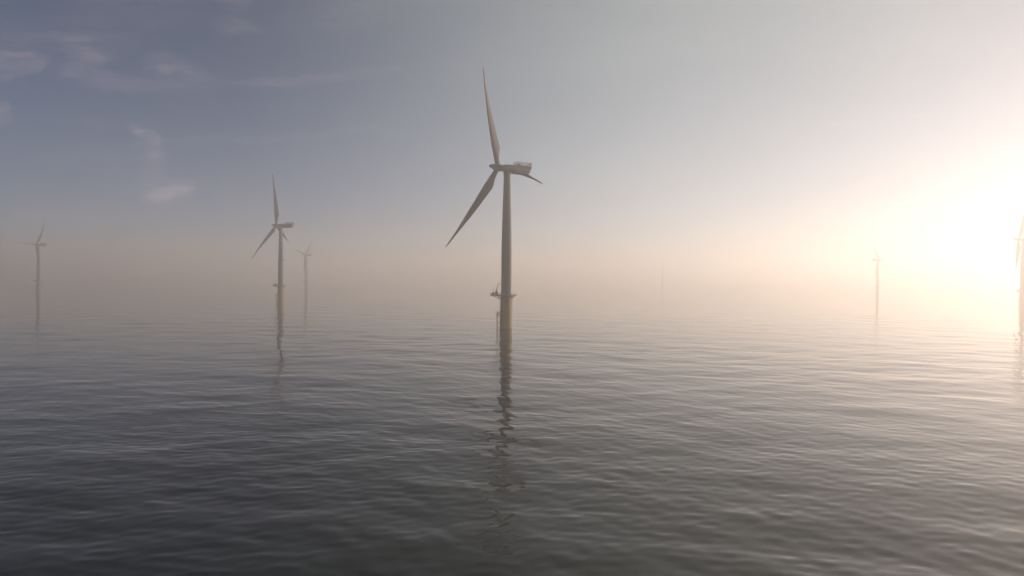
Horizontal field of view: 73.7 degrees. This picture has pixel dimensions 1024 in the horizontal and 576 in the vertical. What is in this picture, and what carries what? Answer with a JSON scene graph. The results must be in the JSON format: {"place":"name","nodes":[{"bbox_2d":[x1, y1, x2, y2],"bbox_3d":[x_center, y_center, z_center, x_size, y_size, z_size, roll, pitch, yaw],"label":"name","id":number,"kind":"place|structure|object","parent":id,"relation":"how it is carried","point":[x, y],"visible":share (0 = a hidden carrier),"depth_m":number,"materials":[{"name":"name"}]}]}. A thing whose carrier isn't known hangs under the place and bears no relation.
{"place":"outdoors","nodes":[
{"label":"outdoors","id":0,"kind":"place"},
{"bbox_2d":[0,279,1023,575],"bbox_3d":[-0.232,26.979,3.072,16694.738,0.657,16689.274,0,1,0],"label":"water","id":1,"kind":"structure","parent":0,"point":[256,429],"depth_m":123.58,"materials":[{"name":"grey liquid"}]},
{"bbox_2d":[22,220,46,290],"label":"wind turbine","id":2,"kind":"object","parent":1,"relation":"in","point":[37,286],"visible":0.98,"depth_m":1331.26,"materials":[{"name":"grey paint"}]},
{"bbox_2d":[252,173,293,301],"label":"wind turbine","id":3,"kind":"object","parent":1,"relation":"in","point":[280,286],"visible":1,"depth_m":802.86,"materials":[{"name":"grey paint"}]},
{"bbox_2d":[293,242,311,289],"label":"wind turbine","id":4,"kind":"object","parent":1,"relation":"in","point":[305,269],"visible":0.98,"depth_m":1760.98,"materials":[{"name":"grey paint"}]},
{"bbox_2d":[446,68,541,329],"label":"wind turbine","id":5,"kind":"object","parent":1,"relation":"in","point":[506,297],"visible":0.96,"depth_m":380.61,"materials":[{"name":"grey paint"}]},
{"bbox_2d":[653,261,665,287],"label":"wind turbine","id":6,"kind":"object","parent":1,"relation":"in","point":[662,275],"visible":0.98,"depth_m":3034.28,"materials":[{"name":"grey paint"}]},
{"bbox_2d":[872,243,885,294],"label":"wind turbine","id":7,"kind":"object","parent":1,"relation":"in","point":[877,276],"visible":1,"depth_m":1777.53,"materials":[{"name":"grey paint"}]},
{"bbox_2d":[1004,213,1023,304],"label":"wind turbine","id":8,"kind":"object","parent":1,"relation":"in","point":[1018,249],"visible":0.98,"depth_m":933.04,"materials":[{"name":"grey paint"}]},
{"bbox_2d":[0,0,1023,287],"label":"sky","id":9,"kind":"structure","parent":0,"point":[719,142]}
]}

